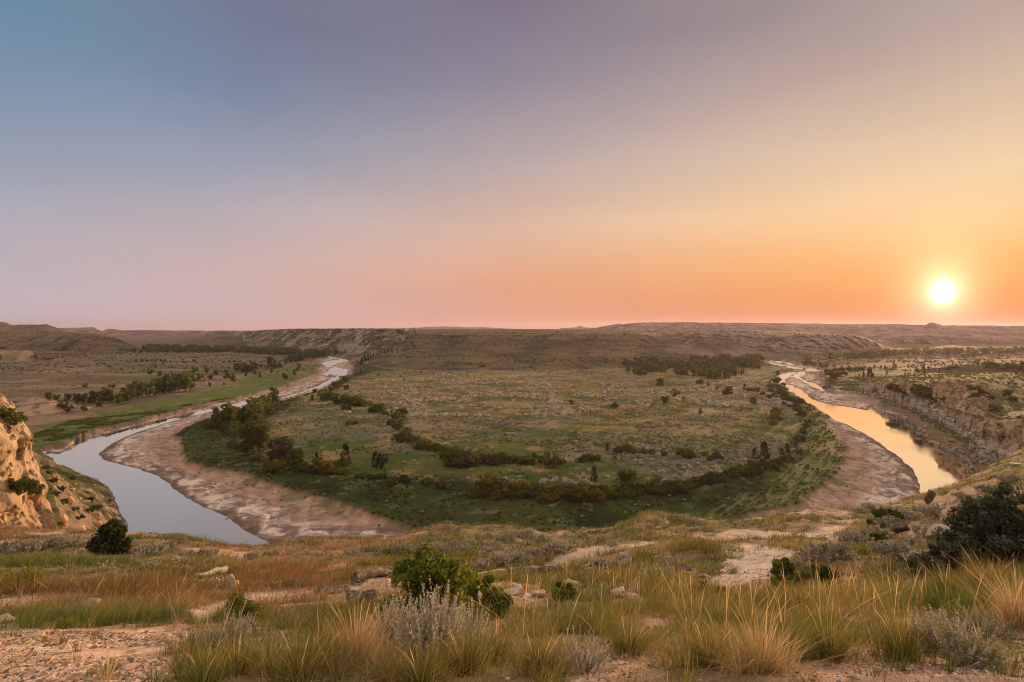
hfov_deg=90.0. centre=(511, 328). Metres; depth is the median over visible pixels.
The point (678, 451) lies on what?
yellow shrub
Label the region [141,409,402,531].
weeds
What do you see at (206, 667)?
grass tussock
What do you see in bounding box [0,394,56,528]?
sandstone cliff
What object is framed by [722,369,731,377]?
broadleaf tree
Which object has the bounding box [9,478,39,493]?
green shrub
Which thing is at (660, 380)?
broadleaf tree
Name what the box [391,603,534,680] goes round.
grass tussock
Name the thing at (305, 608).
bush
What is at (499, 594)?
leafy bush
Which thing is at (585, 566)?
fallen log
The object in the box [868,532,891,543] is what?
juniper
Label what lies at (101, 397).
cottonwood tree
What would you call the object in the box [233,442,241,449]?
brown shrub
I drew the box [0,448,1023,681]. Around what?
bluff ground
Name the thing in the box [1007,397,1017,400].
green shrub
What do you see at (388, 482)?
yellow shrub
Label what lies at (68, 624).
bush
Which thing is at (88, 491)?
boulder
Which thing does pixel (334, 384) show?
broadleaf tree
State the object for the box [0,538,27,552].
sagebrush
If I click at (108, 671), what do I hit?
grass tussock
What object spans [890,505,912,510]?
boulder
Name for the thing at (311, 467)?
brown shrub
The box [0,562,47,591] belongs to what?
rabbitbrush
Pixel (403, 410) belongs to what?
green shrub
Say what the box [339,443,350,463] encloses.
juniper tree
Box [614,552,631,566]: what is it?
boulder
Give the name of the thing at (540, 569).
rock
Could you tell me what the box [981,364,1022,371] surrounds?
grass hill
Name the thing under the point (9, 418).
green shrub
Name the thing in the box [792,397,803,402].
green shrub
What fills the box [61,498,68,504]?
green shrub
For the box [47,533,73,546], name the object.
sagebrush
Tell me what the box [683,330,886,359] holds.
mesa hill
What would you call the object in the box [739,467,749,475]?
green shrub
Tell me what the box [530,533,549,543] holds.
sagebrush
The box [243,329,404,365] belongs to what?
badlands hill
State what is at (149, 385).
cottonwood tree
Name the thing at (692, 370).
cottonwood tree
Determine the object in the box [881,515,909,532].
boulder
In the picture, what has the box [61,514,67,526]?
boulder
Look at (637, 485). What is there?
brown shrub
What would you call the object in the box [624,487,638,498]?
green shrub
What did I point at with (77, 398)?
broadleaf tree
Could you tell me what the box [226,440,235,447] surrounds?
brown shrub
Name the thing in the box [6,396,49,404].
bare ground
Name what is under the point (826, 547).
sagebrush
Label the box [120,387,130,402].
cottonwood tree
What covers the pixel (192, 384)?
cottonwood tree
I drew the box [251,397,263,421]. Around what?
cottonwood tree
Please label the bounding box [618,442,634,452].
green shrub
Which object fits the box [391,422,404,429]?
green shrub
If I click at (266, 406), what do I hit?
cottonwood tree
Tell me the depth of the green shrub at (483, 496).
135.15 m
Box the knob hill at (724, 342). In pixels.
[692,335,741,349]
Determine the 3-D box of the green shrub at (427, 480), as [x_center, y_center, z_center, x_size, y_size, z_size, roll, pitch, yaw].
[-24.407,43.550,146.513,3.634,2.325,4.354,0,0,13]
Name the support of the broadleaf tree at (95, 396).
on the valley floor
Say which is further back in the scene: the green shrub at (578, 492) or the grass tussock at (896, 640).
the green shrub at (578, 492)
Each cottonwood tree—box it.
[98,387,109,402]
[105,390,114,402]
[114,392,122,404]
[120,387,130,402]
[124,383,136,400]
[132,380,143,398]
[138,382,149,397]
[143,381,155,395]
[150,378,162,394]
[157,377,166,393]
[162,375,172,392]
[166,375,178,392]
[173,373,186,392]
[178,371,191,391]
[184,370,197,390]
[210,407,219,420]
[213,411,221,427]
[217,409,226,432]
[218,402,240,434]
[222,369,230,378]
[229,373,236,380]
[244,402,257,421]
[246,396,252,404]
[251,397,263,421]
[256,395,269,418]
[264,394,274,415]
[266,356,275,366]
[268,387,280,407]
[287,354,292,362]
[634,366,640,375]
[690,366,696,374]
[694,360,701,368]
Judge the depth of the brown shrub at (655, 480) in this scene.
140.43 m
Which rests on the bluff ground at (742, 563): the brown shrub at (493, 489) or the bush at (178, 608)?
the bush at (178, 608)
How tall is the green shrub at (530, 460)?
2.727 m
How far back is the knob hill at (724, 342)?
979.61 m
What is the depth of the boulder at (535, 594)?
7.86 m
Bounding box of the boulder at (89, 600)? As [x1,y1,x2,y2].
[78,598,101,607]
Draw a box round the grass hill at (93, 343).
[0,322,138,354]
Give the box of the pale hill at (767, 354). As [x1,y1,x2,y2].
[738,351,776,357]
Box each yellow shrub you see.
[260,458,284,472]
[313,456,325,471]
[319,460,334,474]
[332,467,342,474]
[340,468,351,474]
[384,478,395,485]
[395,413,407,422]
[412,441,428,449]
[421,438,431,448]
[439,445,460,458]
[467,485,484,497]
[476,470,499,495]
[486,490,503,500]
[502,481,524,496]
[511,478,528,496]
[521,481,533,491]
[536,492,552,504]
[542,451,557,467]
[546,487,564,501]
[571,484,596,500]
[589,488,606,501]
[603,487,622,497]
[675,447,686,456]
[767,419,778,425]
[770,407,783,419]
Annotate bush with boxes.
[45,604,90,621]
[47,615,78,628]
[82,658,124,677]
[85,518,132,554]
[151,602,189,622]
[178,608,196,622]
[221,588,264,635]
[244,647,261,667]
[270,608,308,629]
[282,599,328,625]
[285,576,310,587]
[379,542,477,626]
[458,570,503,611]
[485,590,514,619]
[552,581,577,600]
[688,580,725,597]
[700,558,738,573]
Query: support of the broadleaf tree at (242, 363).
on the valley floor
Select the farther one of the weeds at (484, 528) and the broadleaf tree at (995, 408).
the broadleaf tree at (995, 408)
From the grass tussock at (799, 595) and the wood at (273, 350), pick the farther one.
the wood at (273, 350)
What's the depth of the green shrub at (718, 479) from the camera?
148.25 m
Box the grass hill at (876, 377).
[858,376,893,379]
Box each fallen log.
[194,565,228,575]
[478,569,504,574]
[575,563,595,570]
[683,571,710,577]
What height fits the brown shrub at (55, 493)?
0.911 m
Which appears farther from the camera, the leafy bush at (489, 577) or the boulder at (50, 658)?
the leafy bush at (489, 577)
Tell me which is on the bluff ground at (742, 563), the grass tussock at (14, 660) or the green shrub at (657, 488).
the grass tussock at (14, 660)
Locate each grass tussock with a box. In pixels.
[2,647,25,663]
[38,626,57,641]
[51,628,69,644]
[68,630,94,651]
[77,640,150,679]
[150,634,268,681]
[183,617,288,681]
[219,625,366,681]
[257,607,374,671]
[294,585,409,666]
[354,619,490,681]
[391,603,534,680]
[465,612,541,665]
[486,614,598,678]
[567,600,684,660]
[581,607,611,636]
[640,605,766,675]
[665,597,857,681]
[673,603,703,633]
[765,576,829,612]
[772,594,901,667]
[821,578,971,665]
[910,559,980,601]
[935,621,1023,673]
[951,543,1018,591]
[952,557,1023,631]
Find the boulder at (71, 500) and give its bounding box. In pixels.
[68,496,73,504]
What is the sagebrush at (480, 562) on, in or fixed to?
on the bluff ground at (742, 563)
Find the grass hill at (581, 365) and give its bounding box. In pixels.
[563,362,600,367]
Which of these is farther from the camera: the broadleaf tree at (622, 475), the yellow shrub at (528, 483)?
the broadleaf tree at (622, 475)
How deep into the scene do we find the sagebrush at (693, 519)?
27.03 m
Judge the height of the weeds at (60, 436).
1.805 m
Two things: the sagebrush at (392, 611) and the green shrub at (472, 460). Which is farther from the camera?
the green shrub at (472, 460)
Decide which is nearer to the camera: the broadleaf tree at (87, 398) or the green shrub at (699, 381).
the broadleaf tree at (87, 398)
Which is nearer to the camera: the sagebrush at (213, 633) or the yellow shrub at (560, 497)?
the sagebrush at (213, 633)
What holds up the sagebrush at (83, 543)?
on the bluff ground at (742, 563)
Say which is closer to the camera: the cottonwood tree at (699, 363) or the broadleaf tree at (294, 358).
the cottonwood tree at (699, 363)
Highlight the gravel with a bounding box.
[0,557,1023,681]
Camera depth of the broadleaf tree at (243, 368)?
516.60 m
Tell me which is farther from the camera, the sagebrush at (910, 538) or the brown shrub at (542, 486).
the brown shrub at (542, 486)
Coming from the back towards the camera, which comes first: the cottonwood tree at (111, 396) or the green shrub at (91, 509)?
the cottonwood tree at (111, 396)
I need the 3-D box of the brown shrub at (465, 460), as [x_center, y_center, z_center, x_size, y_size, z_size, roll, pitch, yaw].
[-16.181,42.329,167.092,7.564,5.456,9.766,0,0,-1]
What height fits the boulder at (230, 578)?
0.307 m
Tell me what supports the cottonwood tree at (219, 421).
on the valley floor
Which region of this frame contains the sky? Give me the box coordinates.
[0,0,1023,330]
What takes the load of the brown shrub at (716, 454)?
on the valley floor
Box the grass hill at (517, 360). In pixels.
[495,357,537,363]
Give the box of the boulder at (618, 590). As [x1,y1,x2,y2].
[610,587,625,597]
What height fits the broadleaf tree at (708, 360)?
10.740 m
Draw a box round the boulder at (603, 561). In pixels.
[594,559,609,565]
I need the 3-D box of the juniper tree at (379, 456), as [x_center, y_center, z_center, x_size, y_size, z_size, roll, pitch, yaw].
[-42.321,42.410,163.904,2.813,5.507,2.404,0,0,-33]
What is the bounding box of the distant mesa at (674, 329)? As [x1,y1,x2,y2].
[591,322,1023,338]
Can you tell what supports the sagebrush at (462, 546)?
on the bluff ground at (742, 563)
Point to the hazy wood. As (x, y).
(857, 353)
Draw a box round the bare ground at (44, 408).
[15,399,91,415]
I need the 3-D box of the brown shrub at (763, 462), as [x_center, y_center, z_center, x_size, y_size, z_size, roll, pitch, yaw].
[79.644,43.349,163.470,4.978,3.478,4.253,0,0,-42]
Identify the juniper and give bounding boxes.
[769,557,812,589]
[807,564,839,584]
[866,507,904,528]
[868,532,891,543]
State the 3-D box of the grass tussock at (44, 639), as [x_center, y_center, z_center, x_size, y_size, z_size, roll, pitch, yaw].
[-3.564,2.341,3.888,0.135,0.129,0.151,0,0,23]
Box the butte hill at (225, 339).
[180,334,242,345]
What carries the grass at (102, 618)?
on the bluff ground at (742, 563)
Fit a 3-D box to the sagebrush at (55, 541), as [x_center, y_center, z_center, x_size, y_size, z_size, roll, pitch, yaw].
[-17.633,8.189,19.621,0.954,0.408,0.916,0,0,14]
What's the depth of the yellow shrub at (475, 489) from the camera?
136.67 m
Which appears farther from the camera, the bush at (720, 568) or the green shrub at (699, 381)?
the green shrub at (699, 381)
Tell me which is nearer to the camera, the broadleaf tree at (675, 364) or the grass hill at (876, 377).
the grass hill at (876, 377)
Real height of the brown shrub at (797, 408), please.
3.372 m
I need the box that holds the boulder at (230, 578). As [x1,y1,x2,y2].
[226,574,235,588]
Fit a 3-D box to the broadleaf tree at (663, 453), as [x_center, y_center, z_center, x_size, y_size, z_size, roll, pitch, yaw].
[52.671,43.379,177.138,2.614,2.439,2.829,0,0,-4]
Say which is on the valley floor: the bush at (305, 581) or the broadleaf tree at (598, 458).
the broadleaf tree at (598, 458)
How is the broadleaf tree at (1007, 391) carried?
on the river cliff at (986, 437)
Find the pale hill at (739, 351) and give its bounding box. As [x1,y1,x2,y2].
[721,346,764,356]
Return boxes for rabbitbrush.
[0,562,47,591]
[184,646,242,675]
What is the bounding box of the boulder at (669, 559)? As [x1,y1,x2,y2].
[661,556,673,565]
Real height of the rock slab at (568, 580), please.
0.095 m
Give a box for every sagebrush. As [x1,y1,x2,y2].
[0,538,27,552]
[0,538,45,555]
[23,538,52,550]
[42,536,69,549]
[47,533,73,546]
[68,534,83,542]
[69,551,87,559]
[74,539,90,547]
[131,544,149,554]
[138,540,169,555]
[143,560,160,567]
[158,539,179,552]
[171,535,187,542]
[180,549,196,556]
[184,623,226,649]
[193,547,211,556]
[202,608,256,647]
[206,548,220,553]
[241,552,258,558]
[356,593,416,640]
[386,575,472,666]
[394,542,413,551]
[410,541,436,552]
[436,546,453,553]
[439,596,495,656]
[446,539,460,546]
[453,543,472,552]
[461,537,477,544]
[471,558,491,570]
[479,539,502,550]
[486,552,513,566]
[494,532,519,543]
[504,549,533,564]
[513,528,537,540]
[523,547,542,557]
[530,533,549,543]
[540,539,568,556]
[542,646,575,673]
[548,624,613,674]
[559,542,576,552]
[574,530,587,536]
[594,534,613,541]
[606,539,621,546]
[637,564,678,583]
[668,513,691,522]
[684,517,703,525]
[790,557,811,568]
[791,544,836,562]
[805,539,861,563]
[833,531,881,546]
[836,529,864,540]
[853,505,871,513]
[858,525,899,541]
[860,502,877,508]
[861,514,881,524]
[869,536,923,561]
[893,506,925,520]
[895,533,930,545]
[902,548,949,567]
[905,602,1023,670]
[906,503,939,514]
[909,521,930,534]
[919,502,944,517]
[935,516,970,526]
[950,491,966,496]
[950,604,1016,641]
[972,483,994,492]
[991,472,1019,482]
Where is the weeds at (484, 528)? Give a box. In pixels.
[0,466,1023,587]
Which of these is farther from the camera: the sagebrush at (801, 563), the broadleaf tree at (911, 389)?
the broadleaf tree at (911, 389)
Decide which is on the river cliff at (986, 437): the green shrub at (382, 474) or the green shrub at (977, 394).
the green shrub at (977, 394)
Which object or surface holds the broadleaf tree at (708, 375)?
on the valley floor
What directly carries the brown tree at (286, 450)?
on the valley floor
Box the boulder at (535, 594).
[531,589,546,597]
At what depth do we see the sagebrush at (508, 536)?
20.59 m
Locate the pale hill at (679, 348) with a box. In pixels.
[664,344,699,354]
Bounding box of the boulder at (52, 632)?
[49,629,57,634]
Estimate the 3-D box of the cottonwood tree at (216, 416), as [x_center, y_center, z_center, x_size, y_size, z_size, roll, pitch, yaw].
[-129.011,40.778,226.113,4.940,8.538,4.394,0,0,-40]
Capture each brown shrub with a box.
[27,484,44,494]
[52,491,61,495]
[76,514,85,519]
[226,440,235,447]
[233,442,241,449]
[303,463,308,472]
[305,465,317,474]
[400,475,410,481]
[435,479,447,485]
[451,449,471,466]
[484,475,509,488]
[485,453,502,464]
[487,487,503,499]
[521,485,535,496]
[534,484,545,493]
[594,485,607,489]
[606,489,617,499]
[610,402,619,406]
[628,482,642,489]
[649,477,669,488]
[670,480,681,492]
[691,476,703,485]
[701,470,716,484]
[712,451,723,459]
[721,469,735,477]
[757,459,768,469]
[771,458,783,464]
[780,392,788,396]
[792,406,801,410]
[795,410,806,416]
[796,435,806,441]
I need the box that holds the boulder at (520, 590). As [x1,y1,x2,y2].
[507,584,523,596]
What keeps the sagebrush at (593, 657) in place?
on the bluff ground at (742, 563)
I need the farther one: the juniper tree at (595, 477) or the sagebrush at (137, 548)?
the juniper tree at (595, 477)
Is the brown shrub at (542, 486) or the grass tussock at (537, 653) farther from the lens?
the brown shrub at (542, 486)
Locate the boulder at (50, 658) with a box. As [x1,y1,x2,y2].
[44,656,53,661]
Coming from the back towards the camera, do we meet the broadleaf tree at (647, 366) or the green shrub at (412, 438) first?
the broadleaf tree at (647, 366)
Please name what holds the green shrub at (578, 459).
on the valley floor
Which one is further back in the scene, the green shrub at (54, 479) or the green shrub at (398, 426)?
the green shrub at (398, 426)
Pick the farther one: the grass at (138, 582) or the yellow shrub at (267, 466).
the yellow shrub at (267, 466)
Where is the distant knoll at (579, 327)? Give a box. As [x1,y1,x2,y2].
[560,326,590,328]
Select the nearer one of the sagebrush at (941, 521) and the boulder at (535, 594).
the boulder at (535, 594)
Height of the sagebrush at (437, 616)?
0.509 m
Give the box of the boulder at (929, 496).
[924,489,935,503]
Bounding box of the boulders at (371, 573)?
[351,565,395,581]
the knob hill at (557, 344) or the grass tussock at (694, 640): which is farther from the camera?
the knob hill at (557, 344)
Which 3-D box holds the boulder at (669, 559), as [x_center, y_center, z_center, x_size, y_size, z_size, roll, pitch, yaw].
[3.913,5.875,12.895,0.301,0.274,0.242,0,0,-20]
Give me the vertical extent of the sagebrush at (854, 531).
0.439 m
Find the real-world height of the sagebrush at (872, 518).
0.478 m
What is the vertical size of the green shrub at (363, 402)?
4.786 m
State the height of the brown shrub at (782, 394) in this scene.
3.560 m
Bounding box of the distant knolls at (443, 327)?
[395,326,506,329]
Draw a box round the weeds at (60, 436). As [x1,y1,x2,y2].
[33,397,229,441]
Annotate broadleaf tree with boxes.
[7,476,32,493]
[44,392,52,398]
[53,394,60,399]
[56,398,69,408]
[64,393,71,399]
[64,403,73,411]
[74,394,86,402]
[80,391,95,402]
[80,405,87,410]
[88,391,99,402]
[95,401,102,406]
[233,363,240,370]
[235,405,247,421]
[236,362,245,370]
[236,421,270,454]
[240,364,250,371]
[250,362,258,368]
[285,447,303,466]
[291,354,298,361]
[295,352,302,360]
[298,350,308,359]
[331,381,338,389]
[338,375,348,382]
[368,401,379,412]
[389,410,400,418]
[401,427,411,436]
[562,484,577,499]
[595,453,600,460]
[617,468,633,482]
[626,469,636,480]
[644,364,652,370]
[647,484,654,494]
[651,365,659,371]
[656,378,664,385]
[660,450,667,456]
[661,396,668,402]
[671,361,678,368]
[672,388,680,396]
[701,364,710,371]
[702,370,712,378]
[706,358,714,364]
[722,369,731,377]
[724,386,732,394]
[738,360,747,367]
[749,396,756,403]
[804,356,811,364]
[825,369,834,376]
[830,372,838,378]
[909,384,916,395]
[912,384,924,393]
[988,403,1000,412]
[1002,389,1011,395]
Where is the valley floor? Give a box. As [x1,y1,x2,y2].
[0,337,1023,542]
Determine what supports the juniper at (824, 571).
on the bluff ground at (742, 563)
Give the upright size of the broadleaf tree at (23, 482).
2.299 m
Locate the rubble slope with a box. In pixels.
[32,450,125,531]
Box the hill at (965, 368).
[917,364,1020,373]
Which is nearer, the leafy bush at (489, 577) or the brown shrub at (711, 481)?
the leafy bush at (489, 577)
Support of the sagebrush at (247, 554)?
on the bluff ground at (742, 563)
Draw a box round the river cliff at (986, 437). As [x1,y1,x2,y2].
[821,363,1023,464]
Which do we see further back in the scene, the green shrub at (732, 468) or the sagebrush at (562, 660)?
the green shrub at (732, 468)
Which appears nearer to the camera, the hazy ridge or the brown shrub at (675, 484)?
the brown shrub at (675, 484)
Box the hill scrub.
[0,328,1018,373]
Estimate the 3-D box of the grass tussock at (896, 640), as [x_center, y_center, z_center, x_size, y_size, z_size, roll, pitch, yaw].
[2.204,1.759,2.976,0.970,0.402,0.806,0,0,-24]
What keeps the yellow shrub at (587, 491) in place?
on the valley floor
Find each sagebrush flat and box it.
[266,414,801,473]
[279,367,799,416]
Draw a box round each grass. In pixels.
[0,446,1023,566]
[0,526,1023,618]
[0,553,1023,681]
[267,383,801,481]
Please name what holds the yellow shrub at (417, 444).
on the valley floor
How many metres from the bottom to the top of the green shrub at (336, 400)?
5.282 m
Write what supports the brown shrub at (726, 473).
on the valley floor
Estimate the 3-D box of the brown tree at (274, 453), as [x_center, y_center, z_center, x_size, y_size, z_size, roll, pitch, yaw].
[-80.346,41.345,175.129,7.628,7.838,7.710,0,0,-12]
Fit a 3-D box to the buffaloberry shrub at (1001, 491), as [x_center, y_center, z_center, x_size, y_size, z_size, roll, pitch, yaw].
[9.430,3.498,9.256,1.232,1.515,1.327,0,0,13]
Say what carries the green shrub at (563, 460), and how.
on the valley floor
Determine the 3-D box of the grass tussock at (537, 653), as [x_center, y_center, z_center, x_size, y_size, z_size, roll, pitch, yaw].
[0.184,1.717,2.695,0.715,0.258,0.616,0,0,0]
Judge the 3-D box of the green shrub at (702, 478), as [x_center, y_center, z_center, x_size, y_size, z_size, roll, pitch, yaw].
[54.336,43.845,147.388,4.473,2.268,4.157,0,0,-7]
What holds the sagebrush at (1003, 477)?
on the bluff ground at (742, 563)
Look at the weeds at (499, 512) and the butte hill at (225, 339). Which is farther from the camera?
the butte hill at (225, 339)
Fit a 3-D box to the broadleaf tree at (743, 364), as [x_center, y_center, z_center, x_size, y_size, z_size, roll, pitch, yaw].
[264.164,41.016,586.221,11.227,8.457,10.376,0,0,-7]
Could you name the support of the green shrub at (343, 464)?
on the valley floor
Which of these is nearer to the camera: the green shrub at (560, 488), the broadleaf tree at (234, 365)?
the green shrub at (560, 488)
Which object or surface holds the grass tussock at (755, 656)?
on the bluff ground at (742, 563)
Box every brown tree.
[265,437,287,459]
[275,436,293,457]
[284,447,295,458]
[382,453,388,462]
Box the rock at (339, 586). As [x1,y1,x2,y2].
[313,583,349,594]
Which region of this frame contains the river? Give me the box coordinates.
[44,356,975,544]
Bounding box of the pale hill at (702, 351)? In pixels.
[692,348,715,356]
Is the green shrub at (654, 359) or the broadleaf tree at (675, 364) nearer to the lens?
the broadleaf tree at (675, 364)
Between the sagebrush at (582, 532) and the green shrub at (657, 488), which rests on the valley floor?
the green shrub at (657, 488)
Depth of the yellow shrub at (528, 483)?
135.59 m
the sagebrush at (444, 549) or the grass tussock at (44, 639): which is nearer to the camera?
the grass tussock at (44, 639)
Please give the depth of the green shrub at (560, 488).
133.54 m
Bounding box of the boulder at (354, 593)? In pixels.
[346,590,362,604]
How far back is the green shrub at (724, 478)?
149.97 m
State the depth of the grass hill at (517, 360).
633.49 m
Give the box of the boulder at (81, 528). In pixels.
[75,525,85,531]
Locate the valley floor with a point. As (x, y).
(888, 476)
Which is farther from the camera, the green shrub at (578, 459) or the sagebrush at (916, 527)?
the green shrub at (578, 459)
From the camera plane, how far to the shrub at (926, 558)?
9.38 m
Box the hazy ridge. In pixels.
[791,328,1023,337]
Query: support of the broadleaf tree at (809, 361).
on the valley floor
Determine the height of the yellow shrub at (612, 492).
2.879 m
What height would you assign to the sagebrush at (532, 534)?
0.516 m
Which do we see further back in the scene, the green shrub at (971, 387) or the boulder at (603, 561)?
the green shrub at (971, 387)
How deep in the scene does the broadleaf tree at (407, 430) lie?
204.87 m
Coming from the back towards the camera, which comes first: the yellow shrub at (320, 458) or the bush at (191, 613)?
the yellow shrub at (320, 458)
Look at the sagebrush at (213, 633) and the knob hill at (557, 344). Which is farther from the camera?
the knob hill at (557, 344)
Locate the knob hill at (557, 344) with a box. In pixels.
[524,335,591,352]
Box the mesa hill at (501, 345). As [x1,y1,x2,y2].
[379,329,733,370]
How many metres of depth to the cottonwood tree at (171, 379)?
350.69 m
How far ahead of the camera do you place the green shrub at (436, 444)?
187.78 m
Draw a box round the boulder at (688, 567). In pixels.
[674,561,691,571]
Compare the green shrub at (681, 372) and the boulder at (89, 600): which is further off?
the green shrub at (681, 372)
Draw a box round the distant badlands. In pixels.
[58,327,242,337]
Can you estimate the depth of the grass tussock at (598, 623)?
4.02 m
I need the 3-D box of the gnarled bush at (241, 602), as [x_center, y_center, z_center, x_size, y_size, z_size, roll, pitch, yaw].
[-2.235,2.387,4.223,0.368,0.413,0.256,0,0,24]
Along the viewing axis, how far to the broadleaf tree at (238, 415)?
239.53 m
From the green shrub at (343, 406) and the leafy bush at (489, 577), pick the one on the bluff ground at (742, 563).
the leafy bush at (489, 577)
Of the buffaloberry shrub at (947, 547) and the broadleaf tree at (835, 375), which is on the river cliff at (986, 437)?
the broadleaf tree at (835, 375)
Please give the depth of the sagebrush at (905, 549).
11.40 m
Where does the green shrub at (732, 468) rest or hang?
on the valley floor
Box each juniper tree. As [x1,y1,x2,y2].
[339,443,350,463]
[371,451,378,467]
[375,453,384,468]
[590,465,597,480]
[751,447,757,459]
[758,440,770,459]
[785,443,789,452]
[867,367,873,376]
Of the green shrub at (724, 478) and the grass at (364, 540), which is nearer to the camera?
the grass at (364, 540)
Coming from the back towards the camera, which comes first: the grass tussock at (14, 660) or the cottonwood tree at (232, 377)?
the cottonwood tree at (232, 377)
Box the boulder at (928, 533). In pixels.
[925,523,957,538]
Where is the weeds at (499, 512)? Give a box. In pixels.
[179,382,845,531]
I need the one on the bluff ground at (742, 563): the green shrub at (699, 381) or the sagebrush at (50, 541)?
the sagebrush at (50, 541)
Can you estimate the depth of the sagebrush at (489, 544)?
16.76 m
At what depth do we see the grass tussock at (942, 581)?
6.51 m
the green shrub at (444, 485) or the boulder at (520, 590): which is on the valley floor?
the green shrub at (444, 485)
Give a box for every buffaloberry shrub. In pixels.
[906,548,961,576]
[927,526,998,570]
[942,494,1023,564]
[958,495,1007,523]
[987,482,1023,553]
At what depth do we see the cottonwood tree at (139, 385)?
326.27 m
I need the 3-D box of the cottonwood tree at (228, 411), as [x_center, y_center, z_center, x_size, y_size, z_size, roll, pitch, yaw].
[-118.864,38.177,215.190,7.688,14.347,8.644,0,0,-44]
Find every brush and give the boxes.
[0,328,468,412]
[588,333,1023,397]
[774,372,1023,458]
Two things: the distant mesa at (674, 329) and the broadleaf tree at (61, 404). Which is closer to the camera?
the broadleaf tree at (61, 404)
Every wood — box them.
[143,343,337,357]
[828,346,1023,359]
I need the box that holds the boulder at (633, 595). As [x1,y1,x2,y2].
[627,593,638,598]
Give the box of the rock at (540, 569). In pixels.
[508,564,564,575]
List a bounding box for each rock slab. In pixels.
[361,578,390,590]
[563,579,579,586]
[941,503,960,517]
[1008,462,1020,465]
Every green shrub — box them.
[0,406,19,417]
[2,411,27,423]
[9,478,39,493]
[49,477,58,481]
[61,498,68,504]
[71,506,79,510]
[85,507,94,512]
[91,504,102,509]
[204,421,217,429]
[250,454,260,459]
[272,462,288,472]
[320,391,332,400]
[324,391,339,397]
[332,396,346,403]
[334,458,348,466]
[341,403,351,409]
[342,394,361,405]
[350,397,365,405]
[356,398,368,405]
[365,473,374,479]
[372,403,386,412]
[375,472,387,479]
[380,410,388,414]
[386,418,397,424]
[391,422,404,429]
[391,431,408,442]
[395,407,408,414]
[406,434,420,443]
[420,476,433,483]
[427,442,441,450]
[434,443,446,451]
[438,482,448,488]
[444,447,464,466]
[466,453,477,463]
[471,454,484,465]
[476,489,487,497]
[497,451,506,459]
[500,455,512,463]
[503,455,516,462]
[517,456,528,463]
[523,457,535,464]
[529,482,542,491]
[537,455,545,461]
[543,485,559,492]
[550,483,570,496]
[557,457,566,463]
[565,485,585,502]
[575,457,584,462]
[582,453,596,461]
[612,446,623,453]
[616,486,626,497]
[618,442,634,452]
[619,481,636,494]
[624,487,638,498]
[631,448,640,453]
[635,482,652,491]
[644,356,659,364]
[647,449,655,454]
[647,483,662,493]
[658,480,675,494]
[676,478,687,485]
[676,483,691,493]
[679,370,688,375]
[680,450,692,458]
[693,475,707,484]
[695,379,703,383]
[708,473,722,482]
[713,471,727,482]
[715,354,728,360]
[726,364,744,372]
[728,356,745,363]
[728,465,744,475]
[736,463,753,474]
[738,358,756,365]
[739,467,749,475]
[744,354,764,360]
[750,462,764,471]
[753,465,764,474]
[765,383,776,387]
[766,461,777,468]
[769,377,780,382]
[777,387,786,392]
[778,455,789,461]
[784,395,795,400]
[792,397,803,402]
[885,382,898,389]
[915,386,932,397]
[967,385,976,389]
[970,392,980,396]
[978,389,988,394]
[982,360,994,364]
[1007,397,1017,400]
[1009,364,1020,368]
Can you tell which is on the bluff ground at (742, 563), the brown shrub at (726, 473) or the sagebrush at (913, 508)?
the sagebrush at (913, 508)
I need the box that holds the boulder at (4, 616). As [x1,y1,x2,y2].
[0,613,14,622]
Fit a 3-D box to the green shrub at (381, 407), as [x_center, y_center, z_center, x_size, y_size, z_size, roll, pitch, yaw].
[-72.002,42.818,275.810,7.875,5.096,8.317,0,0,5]
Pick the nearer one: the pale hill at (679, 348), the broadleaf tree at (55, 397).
the broadleaf tree at (55, 397)
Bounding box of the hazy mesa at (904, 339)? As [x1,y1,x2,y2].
[867,335,1023,345]
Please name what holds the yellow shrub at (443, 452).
on the valley floor
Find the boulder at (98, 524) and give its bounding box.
[96,521,101,527]
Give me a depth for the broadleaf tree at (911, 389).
282.97 m
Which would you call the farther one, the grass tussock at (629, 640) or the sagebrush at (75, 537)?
the sagebrush at (75, 537)
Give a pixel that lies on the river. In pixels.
(146, 502)
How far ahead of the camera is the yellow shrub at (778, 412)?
249.99 m
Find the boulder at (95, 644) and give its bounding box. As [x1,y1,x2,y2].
[89,642,98,648]
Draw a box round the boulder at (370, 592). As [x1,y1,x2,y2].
[362,589,385,603]
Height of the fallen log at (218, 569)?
0.665 m
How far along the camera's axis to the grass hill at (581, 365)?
583.80 m
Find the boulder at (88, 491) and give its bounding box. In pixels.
[84,489,91,493]
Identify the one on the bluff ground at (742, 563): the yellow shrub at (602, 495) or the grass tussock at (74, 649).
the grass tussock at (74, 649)
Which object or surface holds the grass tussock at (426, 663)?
on the bluff ground at (742, 563)

